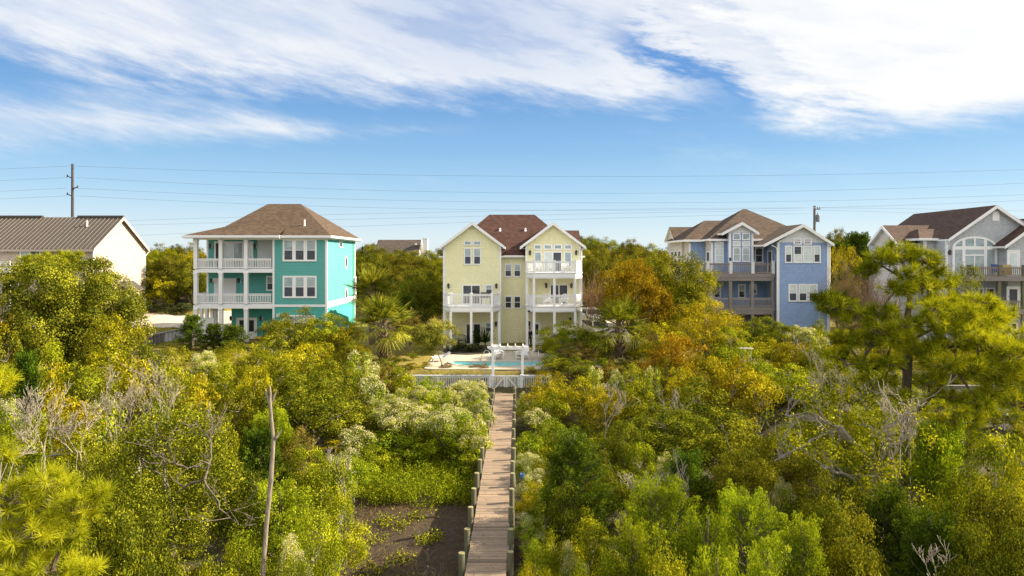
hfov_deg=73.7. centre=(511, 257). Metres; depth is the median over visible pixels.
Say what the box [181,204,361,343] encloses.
beach house
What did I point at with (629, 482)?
dead tree
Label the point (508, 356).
patio
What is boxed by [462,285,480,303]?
sliding door
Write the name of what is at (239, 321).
door
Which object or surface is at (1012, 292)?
door
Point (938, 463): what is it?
cedar tree
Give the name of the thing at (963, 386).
picket fence
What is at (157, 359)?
oak tree
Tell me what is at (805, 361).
evergreen shrub
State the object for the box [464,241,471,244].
window
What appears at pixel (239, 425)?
oak tree
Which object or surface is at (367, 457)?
evergreen shrub
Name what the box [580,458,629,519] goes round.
oak tree
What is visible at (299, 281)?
window
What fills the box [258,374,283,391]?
evergreen shrub
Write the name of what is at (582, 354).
bronze leaved shrub
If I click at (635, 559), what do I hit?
cedar tree
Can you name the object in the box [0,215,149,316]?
beach house
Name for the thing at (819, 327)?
oak tree
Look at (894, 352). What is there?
golden shrub
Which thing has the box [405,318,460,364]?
leaning tree
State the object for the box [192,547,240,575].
evergreen shrub
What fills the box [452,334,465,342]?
garden bench
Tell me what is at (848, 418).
evergreen shrub
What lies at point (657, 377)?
groundsel bush
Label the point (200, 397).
golden shrub
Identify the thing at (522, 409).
groundsel bush
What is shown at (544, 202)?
power line
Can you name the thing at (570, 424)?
oak scrub
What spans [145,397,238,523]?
oak tree
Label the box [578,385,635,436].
golden shrub
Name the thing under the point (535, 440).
bronze leaved shrub
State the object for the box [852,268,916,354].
bare shrub
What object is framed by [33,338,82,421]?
evergreen shrub
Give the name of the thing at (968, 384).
oak scrub
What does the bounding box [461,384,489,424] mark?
groundsel bush
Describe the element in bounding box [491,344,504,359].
adirondack chair
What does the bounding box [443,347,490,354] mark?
planting bed
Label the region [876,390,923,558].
dead tree
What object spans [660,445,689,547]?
dead tree
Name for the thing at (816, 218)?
utility pole
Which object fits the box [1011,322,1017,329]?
window
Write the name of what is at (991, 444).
evergreen shrub
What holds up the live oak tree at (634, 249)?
on the ground at (450, 544)
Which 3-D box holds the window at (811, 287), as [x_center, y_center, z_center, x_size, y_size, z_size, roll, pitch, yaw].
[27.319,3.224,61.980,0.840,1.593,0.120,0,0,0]
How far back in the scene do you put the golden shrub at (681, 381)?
39.78 m
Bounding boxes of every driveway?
[132,311,230,328]
[583,315,641,342]
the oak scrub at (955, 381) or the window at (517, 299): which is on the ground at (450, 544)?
the oak scrub at (955, 381)
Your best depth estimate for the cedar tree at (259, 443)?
25.74 m
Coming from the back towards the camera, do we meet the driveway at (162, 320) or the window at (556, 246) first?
the driveway at (162, 320)
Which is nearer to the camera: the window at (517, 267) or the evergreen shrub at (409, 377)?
the evergreen shrub at (409, 377)
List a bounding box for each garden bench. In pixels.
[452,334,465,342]
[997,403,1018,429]
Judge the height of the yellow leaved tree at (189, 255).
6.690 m
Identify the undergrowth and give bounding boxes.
[103,389,993,572]
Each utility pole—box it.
[67,164,77,216]
[813,206,819,230]
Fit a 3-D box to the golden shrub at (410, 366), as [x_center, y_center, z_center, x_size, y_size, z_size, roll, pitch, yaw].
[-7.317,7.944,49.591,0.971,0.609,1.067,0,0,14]
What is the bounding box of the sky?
[0,0,1023,258]
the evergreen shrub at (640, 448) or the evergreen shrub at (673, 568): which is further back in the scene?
the evergreen shrub at (640, 448)
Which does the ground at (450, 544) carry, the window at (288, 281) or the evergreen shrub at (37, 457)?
the evergreen shrub at (37, 457)
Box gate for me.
[489,375,521,387]
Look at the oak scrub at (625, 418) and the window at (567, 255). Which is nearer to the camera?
the oak scrub at (625, 418)
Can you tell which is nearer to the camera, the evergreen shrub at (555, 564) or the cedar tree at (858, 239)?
the evergreen shrub at (555, 564)
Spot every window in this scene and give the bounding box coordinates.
[266,276,271,290]
[282,239,293,260]
[282,276,293,297]
[283,315,314,327]
[294,239,304,260]
[294,276,304,297]
[305,239,316,260]
[305,276,316,297]
[345,255,347,268]
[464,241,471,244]
[464,248,471,264]
[473,241,480,244]
[473,248,480,264]
[485,284,492,292]
[485,322,490,331]
[505,264,511,276]
[505,296,511,308]
[514,264,520,276]
[514,296,520,308]
[534,244,541,249]
[534,252,541,265]
[544,244,551,249]
[554,244,561,249]
[564,244,571,249]
[564,252,571,266]
[714,241,723,246]
[714,247,723,262]
[714,284,720,297]
[733,233,740,239]
[733,241,740,246]
[733,247,740,261]
[738,284,745,297]
[742,233,749,239]
[742,241,749,246]
[742,247,749,261]
[749,284,756,294]
[754,247,763,262]
[785,246,791,262]
[788,284,797,301]
[793,238,801,244]
[793,246,802,262]
[798,284,807,301]
[803,238,811,244]
[803,246,812,262]
[808,284,817,301]
[813,246,820,262]
[952,236,996,275]
[971,288,983,296]
[985,288,994,294]
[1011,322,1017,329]
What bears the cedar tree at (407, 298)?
on the ground at (450, 544)
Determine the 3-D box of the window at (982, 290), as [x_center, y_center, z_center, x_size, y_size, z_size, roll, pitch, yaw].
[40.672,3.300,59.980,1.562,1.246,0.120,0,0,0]
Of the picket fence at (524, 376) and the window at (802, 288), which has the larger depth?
the window at (802, 288)
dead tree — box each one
[0,415,40,528]
[2,378,72,547]
[47,400,103,473]
[85,366,144,459]
[122,353,185,484]
[199,400,229,531]
[327,446,350,526]
[600,379,630,451]
[618,470,662,494]
[654,389,696,433]
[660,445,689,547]
[793,333,886,483]
[846,367,916,501]
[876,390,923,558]
[912,535,956,575]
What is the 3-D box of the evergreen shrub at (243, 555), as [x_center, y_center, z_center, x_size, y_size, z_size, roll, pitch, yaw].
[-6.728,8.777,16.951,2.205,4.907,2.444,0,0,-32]
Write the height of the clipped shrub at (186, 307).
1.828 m
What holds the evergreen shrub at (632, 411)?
on the ground at (450, 544)
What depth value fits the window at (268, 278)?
65.28 m
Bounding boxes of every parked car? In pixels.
[582,307,598,321]
[583,319,613,338]
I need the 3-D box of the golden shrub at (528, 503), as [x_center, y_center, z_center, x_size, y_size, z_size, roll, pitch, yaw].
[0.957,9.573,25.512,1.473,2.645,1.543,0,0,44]
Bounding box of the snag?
[260,385,281,575]
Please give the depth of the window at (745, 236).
64.28 m
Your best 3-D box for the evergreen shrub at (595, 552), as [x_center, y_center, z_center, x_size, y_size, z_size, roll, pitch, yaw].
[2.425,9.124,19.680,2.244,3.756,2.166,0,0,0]
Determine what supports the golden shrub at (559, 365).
on the ground at (450, 544)
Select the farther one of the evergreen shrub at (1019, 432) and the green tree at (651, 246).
the green tree at (651, 246)
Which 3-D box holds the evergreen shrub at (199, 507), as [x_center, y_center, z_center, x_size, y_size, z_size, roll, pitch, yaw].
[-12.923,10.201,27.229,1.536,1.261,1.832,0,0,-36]
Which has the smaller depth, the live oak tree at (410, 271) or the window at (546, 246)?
the window at (546, 246)
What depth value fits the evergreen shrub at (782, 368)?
46.74 m
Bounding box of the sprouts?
[320,493,445,575]
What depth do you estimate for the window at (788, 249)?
61.99 m
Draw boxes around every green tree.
[145,246,185,265]
[412,249,433,263]
[425,251,442,263]
[582,236,625,253]
[644,243,659,255]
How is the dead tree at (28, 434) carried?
on the ground at (450, 544)
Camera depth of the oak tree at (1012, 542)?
14.91 m
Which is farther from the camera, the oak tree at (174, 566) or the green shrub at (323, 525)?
the green shrub at (323, 525)
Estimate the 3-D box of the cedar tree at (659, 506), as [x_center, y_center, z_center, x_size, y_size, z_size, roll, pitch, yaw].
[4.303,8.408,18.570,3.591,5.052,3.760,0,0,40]
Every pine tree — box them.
[0,362,118,575]
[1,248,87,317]
[807,237,1023,546]
[815,292,860,330]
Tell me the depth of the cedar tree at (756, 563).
14.54 m
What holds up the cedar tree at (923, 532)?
on the ground at (450, 544)
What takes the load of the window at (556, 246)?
in the beach house at (498, 257)
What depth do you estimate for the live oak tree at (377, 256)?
94.64 m
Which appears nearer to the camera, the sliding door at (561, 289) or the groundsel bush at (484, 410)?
the groundsel bush at (484, 410)
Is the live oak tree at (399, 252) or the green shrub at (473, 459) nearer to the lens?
the green shrub at (473, 459)
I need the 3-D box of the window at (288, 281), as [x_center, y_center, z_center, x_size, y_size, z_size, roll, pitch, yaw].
[-20.632,2.737,62.980,1.046,2.053,0.120,0,0,0]
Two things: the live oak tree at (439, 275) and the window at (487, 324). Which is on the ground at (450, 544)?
the live oak tree at (439, 275)
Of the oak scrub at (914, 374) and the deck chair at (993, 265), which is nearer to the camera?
the oak scrub at (914, 374)
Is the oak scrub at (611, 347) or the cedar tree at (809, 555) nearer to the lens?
the cedar tree at (809, 555)
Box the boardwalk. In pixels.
[458,388,515,575]
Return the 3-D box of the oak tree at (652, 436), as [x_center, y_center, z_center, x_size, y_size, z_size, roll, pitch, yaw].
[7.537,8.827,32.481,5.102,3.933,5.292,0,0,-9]
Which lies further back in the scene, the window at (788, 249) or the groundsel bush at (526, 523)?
the window at (788, 249)
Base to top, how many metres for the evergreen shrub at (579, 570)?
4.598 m
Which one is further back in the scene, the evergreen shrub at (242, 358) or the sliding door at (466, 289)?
the sliding door at (466, 289)
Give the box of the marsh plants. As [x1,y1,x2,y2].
[352,450,477,506]
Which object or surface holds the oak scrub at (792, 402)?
on the ground at (450, 544)
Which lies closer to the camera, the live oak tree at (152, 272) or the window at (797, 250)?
the window at (797, 250)
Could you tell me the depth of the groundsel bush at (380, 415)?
36.18 m
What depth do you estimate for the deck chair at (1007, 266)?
57.90 m
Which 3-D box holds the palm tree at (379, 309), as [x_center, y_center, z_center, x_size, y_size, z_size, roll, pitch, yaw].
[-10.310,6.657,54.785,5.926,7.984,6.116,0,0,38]
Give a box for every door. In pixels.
[20,252,40,261]
[214,241,252,266]
[236,318,243,337]
[249,318,256,338]
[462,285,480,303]
[466,323,480,343]
[530,322,540,343]
[544,252,561,270]
[550,284,567,303]
[706,251,709,270]
[767,250,771,271]
[1006,286,1019,306]
[1007,250,1019,274]
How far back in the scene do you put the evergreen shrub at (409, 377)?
46.15 m
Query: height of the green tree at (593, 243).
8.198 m
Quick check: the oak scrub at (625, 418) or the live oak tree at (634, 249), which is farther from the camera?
the live oak tree at (634, 249)
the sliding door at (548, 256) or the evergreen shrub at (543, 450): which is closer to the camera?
the evergreen shrub at (543, 450)
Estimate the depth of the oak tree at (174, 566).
14.00 m
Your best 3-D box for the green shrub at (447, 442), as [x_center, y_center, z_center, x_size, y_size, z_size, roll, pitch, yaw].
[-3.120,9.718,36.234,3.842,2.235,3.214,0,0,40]
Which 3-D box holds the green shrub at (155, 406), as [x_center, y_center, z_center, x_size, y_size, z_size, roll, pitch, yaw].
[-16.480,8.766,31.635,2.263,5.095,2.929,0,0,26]
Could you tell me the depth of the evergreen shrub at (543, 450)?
28.95 m
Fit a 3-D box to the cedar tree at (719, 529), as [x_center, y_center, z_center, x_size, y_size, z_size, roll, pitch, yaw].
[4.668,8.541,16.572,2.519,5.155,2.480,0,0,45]
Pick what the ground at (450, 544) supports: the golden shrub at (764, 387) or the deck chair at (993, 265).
the golden shrub at (764, 387)
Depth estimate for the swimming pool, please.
52.51 m
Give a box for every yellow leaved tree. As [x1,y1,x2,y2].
[143,275,179,305]
[177,247,205,262]
[834,240,863,299]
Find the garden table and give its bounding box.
[738,347,753,362]
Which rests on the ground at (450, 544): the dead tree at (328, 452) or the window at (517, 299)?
the dead tree at (328, 452)
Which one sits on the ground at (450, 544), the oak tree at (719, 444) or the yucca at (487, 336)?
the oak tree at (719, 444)
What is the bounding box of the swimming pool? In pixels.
[447,360,562,366]
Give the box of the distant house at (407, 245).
[377,238,428,257]
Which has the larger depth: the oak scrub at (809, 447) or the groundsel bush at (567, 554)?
the oak scrub at (809, 447)
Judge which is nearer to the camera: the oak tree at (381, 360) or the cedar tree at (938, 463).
the cedar tree at (938, 463)
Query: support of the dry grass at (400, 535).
on the ground at (450, 544)
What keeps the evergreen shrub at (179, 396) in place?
on the ground at (450, 544)
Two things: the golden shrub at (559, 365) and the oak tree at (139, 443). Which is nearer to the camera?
the oak tree at (139, 443)
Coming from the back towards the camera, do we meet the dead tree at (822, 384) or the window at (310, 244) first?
the window at (310, 244)
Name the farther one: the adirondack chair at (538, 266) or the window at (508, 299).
the window at (508, 299)
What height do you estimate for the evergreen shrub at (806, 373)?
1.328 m
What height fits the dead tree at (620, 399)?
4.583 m
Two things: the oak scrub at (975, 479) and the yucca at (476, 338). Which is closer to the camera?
the oak scrub at (975, 479)
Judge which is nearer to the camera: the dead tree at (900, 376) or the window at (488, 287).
the dead tree at (900, 376)
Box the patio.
[424,350,601,369]
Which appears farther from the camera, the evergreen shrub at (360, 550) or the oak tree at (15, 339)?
the oak tree at (15, 339)
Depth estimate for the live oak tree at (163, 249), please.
104.83 m
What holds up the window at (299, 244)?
in the beach house at (261, 265)
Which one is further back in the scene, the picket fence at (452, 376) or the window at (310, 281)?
the window at (310, 281)
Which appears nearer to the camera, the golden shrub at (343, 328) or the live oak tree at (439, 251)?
the golden shrub at (343, 328)
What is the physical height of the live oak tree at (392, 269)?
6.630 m
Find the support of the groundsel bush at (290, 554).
on the ground at (450, 544)
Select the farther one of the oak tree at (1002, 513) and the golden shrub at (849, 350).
the golden shrub at (849, 350)
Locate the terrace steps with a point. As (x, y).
(506, 369)
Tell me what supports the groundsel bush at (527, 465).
on the ground at (450, 544)
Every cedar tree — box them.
[2,347,50,447]
[166,314,207,350]
[197,323,226,351]
[214,424,296,534]
[216,324,251,351]
[230,477,337,575]
[238,406,308,495]
[377,293,422,337]
[516,426,624,561]
[599,472,702,575]
[602,515,653,575]
[646,446,717,543]
[668,504,745,575]
[691,544,738,575]
[701,478,792,575]
[743,531,792,575]
[765,510,829,575]
[830,239,867,306]
[834,477,920,575]
[841,231,870,302]
[885,500,971,575]
[898,414,968,570]
[927,392,988,461]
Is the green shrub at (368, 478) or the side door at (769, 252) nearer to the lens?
the green shrub at (368, 478)
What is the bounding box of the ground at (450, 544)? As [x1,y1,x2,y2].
[0,292,1023,575]
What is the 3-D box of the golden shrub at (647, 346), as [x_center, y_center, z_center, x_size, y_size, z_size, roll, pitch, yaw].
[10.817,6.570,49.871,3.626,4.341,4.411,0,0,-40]
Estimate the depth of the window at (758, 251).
65.18 m
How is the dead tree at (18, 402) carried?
on the ground at (450, 544)
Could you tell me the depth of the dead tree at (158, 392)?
26.95 m
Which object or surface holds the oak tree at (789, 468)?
on the ground at (450, 544)
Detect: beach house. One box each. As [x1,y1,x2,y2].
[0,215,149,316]
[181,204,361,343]
[439,215,585,350]
[664,209,834,344]
[867,205,1023,348]
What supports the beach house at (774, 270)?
on the ground at (450, 544)
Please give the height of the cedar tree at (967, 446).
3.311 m
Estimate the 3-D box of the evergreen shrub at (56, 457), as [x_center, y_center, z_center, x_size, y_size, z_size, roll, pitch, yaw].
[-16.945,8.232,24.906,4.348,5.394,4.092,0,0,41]
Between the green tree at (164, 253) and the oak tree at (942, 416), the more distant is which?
the green tree at (164, 253)
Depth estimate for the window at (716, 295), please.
65.18 m
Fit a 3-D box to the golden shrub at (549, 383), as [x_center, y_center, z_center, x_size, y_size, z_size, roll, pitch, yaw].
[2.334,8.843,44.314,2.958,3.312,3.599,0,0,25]
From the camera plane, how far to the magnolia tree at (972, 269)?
51.91 m
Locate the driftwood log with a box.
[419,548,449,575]
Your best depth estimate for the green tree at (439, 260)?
93.71 m
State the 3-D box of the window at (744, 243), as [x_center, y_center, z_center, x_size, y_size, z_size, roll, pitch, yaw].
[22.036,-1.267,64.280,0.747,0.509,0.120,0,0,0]
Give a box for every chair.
[480,292,490,303]
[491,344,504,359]
[515,345,529,359]
[535,263,542,270]
[542,294,551,303]
[560,294,567,303]
[991,264,1003,271]
[1003,265,1011,274]
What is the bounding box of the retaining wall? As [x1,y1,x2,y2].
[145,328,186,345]
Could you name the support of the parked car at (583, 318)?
on the driveway at (610, 325)
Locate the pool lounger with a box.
[431,352,450,361]
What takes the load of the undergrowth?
on the ground at (450, 544)
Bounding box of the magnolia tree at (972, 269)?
[950,258,997,337]
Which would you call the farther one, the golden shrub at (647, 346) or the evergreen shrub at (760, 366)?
the golden shrub at (647, 346)
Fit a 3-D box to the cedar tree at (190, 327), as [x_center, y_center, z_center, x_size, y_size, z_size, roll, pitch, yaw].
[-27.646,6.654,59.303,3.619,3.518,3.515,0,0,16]
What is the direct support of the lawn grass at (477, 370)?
on the ground at (450, 544)
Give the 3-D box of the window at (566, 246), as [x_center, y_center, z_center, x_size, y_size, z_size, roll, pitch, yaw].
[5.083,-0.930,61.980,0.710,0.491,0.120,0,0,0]
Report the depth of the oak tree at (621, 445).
30.19 m
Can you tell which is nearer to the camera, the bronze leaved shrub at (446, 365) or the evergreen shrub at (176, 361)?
the evergreen shrub at (176, 361)
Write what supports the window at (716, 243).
in the beach house at (774, 270)
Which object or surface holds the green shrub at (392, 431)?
on the ground at (450, 544)
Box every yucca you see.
[467,326,490,346]
[473,327,493,348]
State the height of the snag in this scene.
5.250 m
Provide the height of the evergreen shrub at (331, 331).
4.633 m
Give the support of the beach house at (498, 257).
on the ground at (450, 544)
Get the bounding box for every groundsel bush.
[0,391,42,478]
[79,396,127,472]
[179,349,226,396]
[271,529,312,575]
[317,447,367,515]
[335,424,377,469]
[341,348,377,401]
[356,358,385,409]
[356,373,390,432]
[363,403,402,445]
[367,393,413,432]
[380,400,442,448]
[395,385,446,412]
[410,403,490,461]
[419,383,460,421]
[439,379,486,425]
[457,413,494,464]
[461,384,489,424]
[470,400,496,430]
[507,509,556,563]
[514,468,548,515]
[515,450,546,485]
[516,391,535,427]
[520,407,552,447]
[558,537,589,575]
[584,365,608,408]
[605,368,627,414]
[607,538,692,575]
[614,358,631,367]
[638,366,663,413]
[653,451,679,535]
[763,476,797,556]
[782,324,830,358]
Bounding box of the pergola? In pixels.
[487,344,527,379]
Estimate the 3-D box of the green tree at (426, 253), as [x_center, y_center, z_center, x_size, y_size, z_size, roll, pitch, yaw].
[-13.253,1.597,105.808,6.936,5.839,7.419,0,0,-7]
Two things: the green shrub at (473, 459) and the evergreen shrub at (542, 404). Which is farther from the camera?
the evergreen shrub at (542, 404)
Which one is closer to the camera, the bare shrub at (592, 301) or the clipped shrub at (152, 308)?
the bare shrub at (592, 301)
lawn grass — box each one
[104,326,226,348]
[370,365,636,375]
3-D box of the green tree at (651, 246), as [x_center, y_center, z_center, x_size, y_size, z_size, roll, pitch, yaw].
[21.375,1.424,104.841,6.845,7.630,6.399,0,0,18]
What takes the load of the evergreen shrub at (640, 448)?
on the ground at (450, 544)
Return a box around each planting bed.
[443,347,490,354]
[532,347,560,353]
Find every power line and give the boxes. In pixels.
[77,177,1016,192]
[82,188,1003,202]
[85,166,1023,176]
[88,196,1023,209]
[131,208,699,220]
[152,210,780,224]
[157,213,807,234]
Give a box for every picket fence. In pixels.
[388,375,488,387]
[521,375,551,387]
[945,385,995,405]
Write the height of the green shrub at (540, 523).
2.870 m
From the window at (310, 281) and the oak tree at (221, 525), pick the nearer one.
the oak tree at (221, 525)
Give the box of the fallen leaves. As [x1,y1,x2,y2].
[467,395,510,575]
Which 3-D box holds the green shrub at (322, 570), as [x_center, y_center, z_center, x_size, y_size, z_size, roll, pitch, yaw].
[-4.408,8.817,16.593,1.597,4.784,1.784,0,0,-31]
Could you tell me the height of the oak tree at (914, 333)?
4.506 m
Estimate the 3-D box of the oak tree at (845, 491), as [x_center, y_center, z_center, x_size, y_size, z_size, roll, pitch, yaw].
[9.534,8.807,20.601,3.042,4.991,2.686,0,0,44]
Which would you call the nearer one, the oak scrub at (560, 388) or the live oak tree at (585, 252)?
the oak scrub at (560, 388)
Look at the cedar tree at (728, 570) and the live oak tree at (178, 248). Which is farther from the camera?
the live oak tree at (178, 248)
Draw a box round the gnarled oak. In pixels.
[757,366,957,513]
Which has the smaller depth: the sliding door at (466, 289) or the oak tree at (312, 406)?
the oak tree at (312, 406)
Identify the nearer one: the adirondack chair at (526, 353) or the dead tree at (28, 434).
the dead tree at (28, 434)
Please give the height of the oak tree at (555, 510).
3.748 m
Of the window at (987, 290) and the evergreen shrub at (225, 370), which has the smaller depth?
the evergreen shrub at (225, 370)
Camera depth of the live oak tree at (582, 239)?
105.51 m
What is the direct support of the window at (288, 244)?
in the beach house at (261, 265)
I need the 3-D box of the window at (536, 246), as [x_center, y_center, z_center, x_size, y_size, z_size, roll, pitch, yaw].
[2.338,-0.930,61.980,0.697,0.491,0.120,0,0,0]
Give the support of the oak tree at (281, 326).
on the ground at (450, 544)
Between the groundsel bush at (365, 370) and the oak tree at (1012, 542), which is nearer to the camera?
the oak tree at (1012, 542)
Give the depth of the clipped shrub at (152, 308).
80.12 m
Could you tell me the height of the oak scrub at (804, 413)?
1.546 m
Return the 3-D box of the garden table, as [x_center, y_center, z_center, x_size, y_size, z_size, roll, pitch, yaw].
[15.755,6.633,46.000,1.040,1.041,1.024,0,0,0]
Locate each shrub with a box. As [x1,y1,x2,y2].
[0,288,43,366]
[0,403,58,484]
[0,410,99,541]
[0,428,53,570]
[31,361,69,451]
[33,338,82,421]
[50,395,108,468]
[52,334,134,411]
[73,307,148,388]
[96,353,159,443]
[100,418,186,556]
[120,393,181,486]
[140,361,204,440]
[143,302,160,312]
[149,342,202,410]
[151,302,176,313]
[170,302,192,314]
[170,371,220,449]
[174,502,209,523]
[184,566,218,575]
[188,412,240,517]
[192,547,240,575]
[198,339,277,396]
[200,360,258,422]
[212,516,279,575]
[234,357,272,411]
[239,352,307,415]
[248,333,305,381]
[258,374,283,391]
[267,502,353,575]
[275,338,342,376]
[278,422,317,491]
[283,439,337,527]
[294,454,358,538]
[295,312,362,361]
[298,527,346,575]
[312,493,371,575]
[314,437,352,458]
[325,325,371,358]
[327,454,379,502]
[342,443,390,465]
[360,431,405,470]
[362,430,415,465]
[373,365,395,396]
[375,421,426,455]
[382,368,416,397]
[384,355,406,364]
[386,442,439,468]
[390,375,414,395]
[392,307,426,350]
[403,427,462,467]
[405,363,417,369]
[412,396,444,405]
[414,375,445,401]
[422,361,432,367]
[423,420,475,457]
[436,429,481,464]
[440,361,452,367]
[447,340,466,351]
[457,448,485,477]
[462,340,482,351]
[479,363,488,367]
[513,480,542,526]
[514,532,553,575]
[515,431,546,472]
[516,432,553,448]
[517,545,552,575]
[520,384,565,420]
[525,366,536,372]
[525,370,571,407]
[527,525,579,575]
[530,414,580,454]
[530,446,565,486]
[531,387,570,426]
[532,493,569,553]
[535,320,598,358]
[536,360,561,374]
[539,351,572,366]
[551,358,567,371]
[553,374,608,424]
[556,341,601,364]
[558,514,622,575]
[566,545,593,575]
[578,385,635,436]
[582,263,613,325]
[587,358,630,403]
[587,430,624,457]
[594,540,632,575]
[606,358,656,423]
[614,438,662,515]
[615,378,668,431]
[619,477,634,499]
[631,319,684,365]
[639,525,690,575]
[660,365,708,409]
[661,293,747,369]
[666,347,736,412]
[702,352,770,424]
[704,326,756,374]
[713,339,779,398]
[729,368,784,437]
[743,336,794,367]
[755,360,814,400]
[763,388,785,404]
[765,341,819,371]
[769,363,788,372]
[786,361,862,405]
[792,343,850,375]
[795,368,821,379]
[799,381,869,479]
[813,245,890,340]
[819,352,891,411]
[824,326,879,371]
[830,245,850,327]
[830,455,888,484]
[837,394,915,483]
[850,477,913,508]
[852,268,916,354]
[858,366,923,409]
[859,410,899,430]
[869,345,925,385]
[915,447,1012,571]
[927,348,985,383]
[935,422,1023,565]
[949,329,999,375]
[959,430,1000,456]
[973,383,1023,427]
[975,376,1023,408]
[981,454,1023,559]
[984,416,1023,512]
[1017,400,1023,413]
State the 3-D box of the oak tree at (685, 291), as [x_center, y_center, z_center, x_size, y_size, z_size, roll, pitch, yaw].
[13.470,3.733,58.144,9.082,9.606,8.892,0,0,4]
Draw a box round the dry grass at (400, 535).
[282,498,465,575]
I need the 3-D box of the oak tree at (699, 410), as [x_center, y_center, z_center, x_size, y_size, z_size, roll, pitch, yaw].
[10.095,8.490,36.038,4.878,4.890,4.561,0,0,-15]
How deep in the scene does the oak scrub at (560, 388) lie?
46.40 m
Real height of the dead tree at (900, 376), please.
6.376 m
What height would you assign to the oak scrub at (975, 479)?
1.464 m
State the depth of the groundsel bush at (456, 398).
40.75 m
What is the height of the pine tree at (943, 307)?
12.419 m
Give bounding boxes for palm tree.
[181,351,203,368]
[342,263,402,344]
[350,291,416,358]
[584,291,654,363]
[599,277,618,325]
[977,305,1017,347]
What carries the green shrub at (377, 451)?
on the ground at (450, 544)
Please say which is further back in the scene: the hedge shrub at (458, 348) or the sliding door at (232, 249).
the sliding door at (232, 249)
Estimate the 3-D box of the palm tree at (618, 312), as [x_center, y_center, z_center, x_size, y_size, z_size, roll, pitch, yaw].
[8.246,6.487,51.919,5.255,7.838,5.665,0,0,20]
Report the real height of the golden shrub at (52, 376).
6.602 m
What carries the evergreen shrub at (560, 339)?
on the ground at (450, 544)
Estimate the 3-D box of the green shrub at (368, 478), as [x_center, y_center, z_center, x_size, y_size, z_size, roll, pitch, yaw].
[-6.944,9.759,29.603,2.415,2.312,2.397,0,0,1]
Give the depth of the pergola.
48.16 m
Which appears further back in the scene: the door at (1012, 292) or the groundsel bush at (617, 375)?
the door at (1012, 292)
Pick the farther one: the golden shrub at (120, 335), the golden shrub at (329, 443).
the golden shrub at (120, 335)
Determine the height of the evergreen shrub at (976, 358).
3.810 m
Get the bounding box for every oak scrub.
[139,521,210,563]
[319,427,337,440]
[520,412,558,429]
[553,380,575,394]
[564,420,589,434]
[573,528,623,562]
[579,482,627,518]
[581,424,616,446]
[600,342,614,354]
[611,349,632,360]
[611,410,639,426]
[628,344,641,358]
[632,353,651,363]
[721,425,757,439]
[777,395,803,410]
[793,408,834,425]
[793,436,821,456]
[891,371,935,390]
[948,374,972,388]
[952,471,1016,499]
[957,381,999,396]
[970,408,1006,430]
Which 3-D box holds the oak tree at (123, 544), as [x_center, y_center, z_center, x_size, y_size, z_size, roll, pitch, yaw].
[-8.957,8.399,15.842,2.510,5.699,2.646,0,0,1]
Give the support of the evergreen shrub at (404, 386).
on the ground at (450, 544)
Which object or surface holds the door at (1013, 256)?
in the beach house at (987, 236)
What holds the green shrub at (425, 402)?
on the ground at (450, 544)
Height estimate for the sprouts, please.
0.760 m
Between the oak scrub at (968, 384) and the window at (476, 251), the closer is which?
the oak scrub at (968, 384)
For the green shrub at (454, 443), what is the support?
on the ground at (450, 544)
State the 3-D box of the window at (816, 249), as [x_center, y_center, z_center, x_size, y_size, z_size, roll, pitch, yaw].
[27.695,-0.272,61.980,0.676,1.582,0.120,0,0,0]
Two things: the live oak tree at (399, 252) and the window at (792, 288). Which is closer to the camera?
the window at (792, 288)
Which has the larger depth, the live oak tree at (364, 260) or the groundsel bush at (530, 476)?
the live oak tree at (364, 260)
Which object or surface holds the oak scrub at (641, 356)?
on the ground at (450, 544)
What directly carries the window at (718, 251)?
in the beach house at (774, 270)
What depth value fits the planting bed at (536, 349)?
58.16 m
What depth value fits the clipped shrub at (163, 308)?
80.06 m
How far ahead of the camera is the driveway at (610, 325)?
68.51 m
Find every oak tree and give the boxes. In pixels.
[0,250,155,389]
[0,329,44,403]
[0,454,108,571]
[39,529,105,575]
[47,359,138,445]
[59,438,141,574]
[81,491,181,575]
[88,390,262,571]
[107,339,183,421]
[137,541,191,575]
[140,258,174,302]
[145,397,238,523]
[146,244,185,256]
[146,253,194,307]
[165,262,205,307]
[169,242,205,261]
[203,380,263,460]
[203,455,272,572]
[242,372,377,461]
[253,305,335,367]
[271,353,359,403]
[325,381,382,442]
[330,341,371,367]
[355,242,391,259]
[355,247,388,265]
[355,253,391,303]
[358,356,409,386]
[362,262,408,305]
[381,251,422,269]
[385,264,417,296]
[386,270,442,322]
[387,249,421,264]
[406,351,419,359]
[407,262,442,293]
[415,251,440,269]
[415,261,442,281]
[428,247,443,260]
[533,472,594,562]
[537,340,562,352]
[549,354,589,379]
[561,330,613,361]
[568,356,625,385]
[580,235,596,246]
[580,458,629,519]
[582,248,615,305]
[582,249,595,260]
[584,250,624,282]
[585,253,633,298]
[588,418,647,483]
[590,241,619,262]
[614,402,717,475]
[615,237,643,251]
[616,241,653,260]
[617,249,723,344]
[626,250,662,274]
[638,354,690,406]
[652,248,667,273]
[655,371,748,441]
[673,402,779,476]
[684,447,779,538]
[732,316,803,362]
[738,422,839,510]
[776,468,879,572]
[791,491,859,575]
[797,502,895,575]
[806,318,830,354]
[825,226,848,246]
[830,231,852,249]
[882,314,928,360]
[911,398,1002,454]
[932,512,1023,575]
[948,474,1023,575]
[990,506,1023,575]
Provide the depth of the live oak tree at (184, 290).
82.50 m
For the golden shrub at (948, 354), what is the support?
on the ground at (450, 544)
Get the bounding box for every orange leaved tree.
[592,252,676,359]
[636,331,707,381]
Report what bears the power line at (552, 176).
attached to the utility pole at (72, 190)

